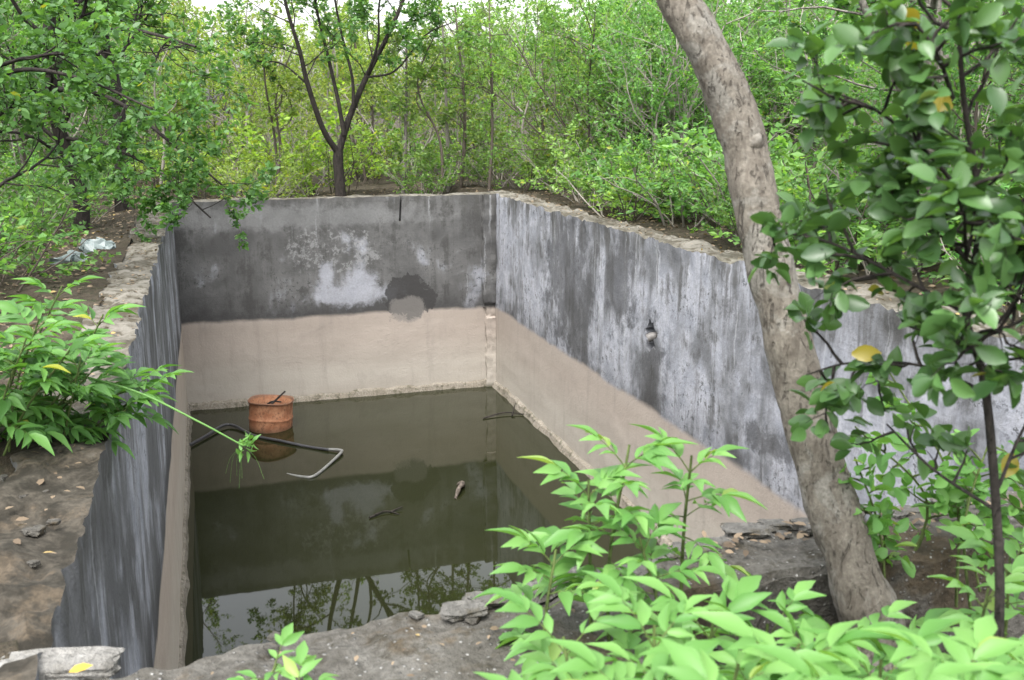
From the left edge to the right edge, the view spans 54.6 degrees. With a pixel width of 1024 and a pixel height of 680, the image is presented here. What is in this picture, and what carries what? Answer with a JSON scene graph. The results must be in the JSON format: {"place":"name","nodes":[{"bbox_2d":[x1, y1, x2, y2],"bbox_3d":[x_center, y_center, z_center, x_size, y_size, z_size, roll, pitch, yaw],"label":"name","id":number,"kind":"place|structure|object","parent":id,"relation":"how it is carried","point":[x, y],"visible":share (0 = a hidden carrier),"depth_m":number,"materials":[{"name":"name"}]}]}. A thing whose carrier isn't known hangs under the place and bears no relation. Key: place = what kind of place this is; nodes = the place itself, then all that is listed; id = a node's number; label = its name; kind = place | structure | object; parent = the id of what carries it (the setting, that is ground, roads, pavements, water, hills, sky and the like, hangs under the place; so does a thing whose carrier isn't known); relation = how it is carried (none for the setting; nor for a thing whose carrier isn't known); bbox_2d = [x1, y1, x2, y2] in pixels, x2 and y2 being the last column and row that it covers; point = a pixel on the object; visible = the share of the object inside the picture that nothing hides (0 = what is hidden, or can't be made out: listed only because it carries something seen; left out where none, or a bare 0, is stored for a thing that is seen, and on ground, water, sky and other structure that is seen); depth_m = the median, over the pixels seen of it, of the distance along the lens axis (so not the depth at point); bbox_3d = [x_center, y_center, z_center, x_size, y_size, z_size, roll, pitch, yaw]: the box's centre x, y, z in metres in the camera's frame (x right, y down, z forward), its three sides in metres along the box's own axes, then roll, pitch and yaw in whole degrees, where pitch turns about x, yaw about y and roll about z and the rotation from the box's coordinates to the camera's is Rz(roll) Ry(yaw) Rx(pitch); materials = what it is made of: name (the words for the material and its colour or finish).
{"place":"outdoors","nodes":[
{"label":"outdoors","id":0,"kind":"place"},
{"bbox_2d":[4,0,994,244],"label":"sky","id":1,"kind":"structure","parent":0,"point":[212,4],"materials":[{"name":"white"}]},
{"bbox_2d":[0,114,1023,659],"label":"ground","id":2,"kind":"structure","parent":0,"point":[92,298],"depth_m":10.30,"materials":[{"name":"brown soil"}]},
{"bbox_2d":[0,646,124,679],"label":"broken slab","id":3,"kind":"object","parent":2,"relation":"on","point":[58,663],"depth_m":2.27,"materials":[{"name":"concrete"}]},
{"bbox_2d":[69,663,91,671],"bbox_3d":[-0.947,0.720,2.181,0.050,0.009,0.021,-7,15,-27],"label":"fallen yellow leaf","id":4,"kind":"object","parent":3,"relation":"on","point":[79,667],"visible":1,"depth_m":2.18,"materials":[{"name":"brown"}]},
{"bbox_2d":[49,250,87,264],"bbox_3d":[-3.708,-0.631,8.415,0.385,0.254,0.326,-5,15,-23],"label":"plastic bag","id":5,"kind":"object","parent":2,"relation":"on","point":[73,257],"visible":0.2,"depth_m":8.35,"materials":[{"name":"grey plastic"}]},
{"bbox_2d":[0,0,174,198],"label":"tree","id":6,"kind":"object","parent":2,"relation":"on","point":[30,113],"visible":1,"depth_m":6.80,"materials":[{"name":"green plant"}]},
{"bbox_2d":[78,237,115,252],"bbox_3d":[-3.728,-0.790,8.926,0.340,0.258,0.289,11,14,25],"label":"plastic bag","id":7,"kind":"object","parent":2,"relation":"on","point":[88,245],"visible":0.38,"depth_m":8.84,"materials":[{"name":"white plastic"}]},
{"bbox_2d":[0,275,194,458],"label":"leafy shrub","id":8,"kind":"object","parent":2,"relation":"on","point":[27,414],"visible":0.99,"depth_m":3.76,"materials":[{"name":"green plant"}]},
{"bbox_2d":[58,370,263,483],"bbox_3d":[-1.342,0.329,3.856,0.807,0.440,0.152,3,13,12],"label":"drooping stalk","id":9,"kind":"object","parent":8,"relation":"on","point":[241,443],"visible":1,"depth_m":3.80,"materials":[{"name":"green plant"}]},
{"bbox_2d":[0,0,279,250],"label":"overhanging tree","id":10,"kind":"object","parent":2,"relation":"on","point":[131,143],"visible":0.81,"depth_m":9.43,"materials":[{"name":"green plant"}]},
{"bbox_2d":[73,0,209,211],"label":"tree","id":11,"kind":"object","parent":2,"relation":"on","point":[155,23],"visible":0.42,"depth_m":12.56,"materials":[{"name":"green plant"}]},
{"bbox_2d":[227,623,338,679],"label":"seedling","id":12,"kind":"object","parent":2,"relation":"on","point":[288,668],"visible":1,"depth_m":2.07,"materials":[{"name":"green plant"}]},
{"bbox_2d":[210,0,480,196],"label":"forked tree","id":13,"kind":"object","parent":2,"relation":"on","point":[360,11],"visible":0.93,"depth_m":15.77,"materials":[{"name":"green plant"}]},
{"bbox_2d":[352,25,438,193],"bbox_3d":[-1.873,-3.300,16.783,1.346,4.011,1.737,-11,17,-38],"label":"slim tree","id":14,"kind":"object","parent":2,"relation":"on","point":[401,168],"visible":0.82,"depth_m":16.48,"materials":[{"name":"green plant"}]},
{"bbox_2d":[401,0,513,187],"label":"slim tree","id":15,"kind":"object","parent":2,"relation":"on","point":[454,113],"visible":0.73,"depth_m":16.97,"materials":[{"name":"green plant"}]},
{"bbox_2d":[0,412,1008,650],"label":"rubble","id":16,"kind":"object","parent":2,"relation":"on","point":[36,530],"visible":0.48,"depth_m":2.97,"materials":[{"name":"grey stone"}]},
{"bbox_2d":[0,190,1023,679],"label":"concrete water tank","id":17,"kind":"object","parent":2,"relation":"on","point":[554,322],"visible":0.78,"depth_m":9.16,"materials":[{"name":"concrete"}]},
{"bbox_2d":[185,386,659,665],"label":"water","id":18,"kind":"structure","parent":17,"relation":"in","point":[277,548],"depth_m":10.61,"materials":[{"name":"green liquid"}]},
{"bbox_2d":[189,423,342,478],"bbox_3d":[-3.105,1.385,12.521,2.335,0.096,0.922,8,15,31],"label":"floating hose","id":19,"kind":"object","parent":18,"relation":"on","point":[281,441],"visible":0.98,"depth_m":12.69,"materials":[{"name":"grey plastic"}]},
{"bbox_2d":[248,391,293,432],"bbox_3d":[-3.266,1.089,13.452,0.606,0.797,0.606,2,10,-1],"label":"rusty drum","id":20,"kind":"object","parent":18,"relation":"in","point":[269,413],"visible":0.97,"depth_m":13.23,"materials":[{"name":"metal"}]},
{"bbox_2d":[369,403,523,518],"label":"floating twigs","id":21,"kind":"object","parent":18,"relation":"on","point":[391,511],"visible":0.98,"depth_m":10.66,"materials":[{"name":"brown wood"}]},
{"bbox_2d":[454,480,464,498],"bbox_3d":[-0.592,1.690,11.206,0.120,0.138,0.477,0,13,0],"label":"floating log","id":22,"kind":"object","parent":18,"relation":"on","point":[461,484],"visible":1,"depth_m":11.12,"materials":[{"name":"brown wood"}]},
{"bbox_2d":[439,498,965,621],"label":"edge stones","id":23,"kind":"object","parent":17,"relation":"on","point":[465,606],"visible":0.43,"depth_m":2.81,"materials":[{"name":"grey stone"}]},
{"bbox_2d":[838,372,1023,616],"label":"sapling cluster","id":24,"kind":"object","parent":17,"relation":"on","point":[949,497],"visible":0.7,"depth_m":2.74,"materials":[{"name":"green plant"}]},
{"bbox_2d":[0,0,1023,323],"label":"thicket","id":25,"kind":"object","parent":2,"relation":"on","point":[662,152],"visible":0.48,"depth_m":15.78,"materials":[{"name":"green plant"}]},
{"bbox_2d":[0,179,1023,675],"bbox_3d":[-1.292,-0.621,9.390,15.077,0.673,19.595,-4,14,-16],"label":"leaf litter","id":26,"kind":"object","parent":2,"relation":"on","point":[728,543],"visible":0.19,"depth_m":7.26,"materials":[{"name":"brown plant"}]},
{"bbox_2d":[471,424,767,679],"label":"leafy weed","id":27,"kind":"object","parent":2,"relation":"on","point":[612,481],"visible":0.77,"depth_m":2.32,"materials":[{"name":"green plant"}]},
{"bbox_2d":[474,570,900,679],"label":"leafy weed","id":28,"kind":"object","parent":2,"relation":"on","point":[745,663],"visible":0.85,"depth_m":1.84,"materials":[{"name":"green plant"}]},
{"bbox_2d":[656,0,910,674],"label":"leaning tree","id":29,"kind":"object","parent":2,"relation":"on","point":[860,587],"visible":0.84,"depth_m":2.60,"materials":[{"name":"grey plant"}]},
{"bbox_2d":[657,600,1023,679],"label":"leafy weed","id":30,"kind":"object","parent":2,"relation":"on","point":[927,660],"visible":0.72,"depth_m":1.65,"materials":[{"name":"green plant"}]},
{"bbox_2d":[746,0,1023,272],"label":"pale tree","id":31,"kind":"object","parent":2,"relation":"on","point":[844,6],"visible":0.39,"depth_m":8.17,"materials":[{"name":"green plant"}]},
{"bbox_2d":[748,0,1023,637],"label":"round leaf bush","id":32,"kind":"object","parent":2,"relation":"on","point":[898,164],"visible":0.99,"depth_m":1.86,"materials":[{"name":"green plant"}]},
{"bbox_2d":[849,523,1023,679],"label":"leafy weed","id":33,"kind":"object","parent":2,"relation":"on","point":[1014,583],"visible":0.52,"depth_m":2.19,"materials":[{"name":"green plant"}]}
]}

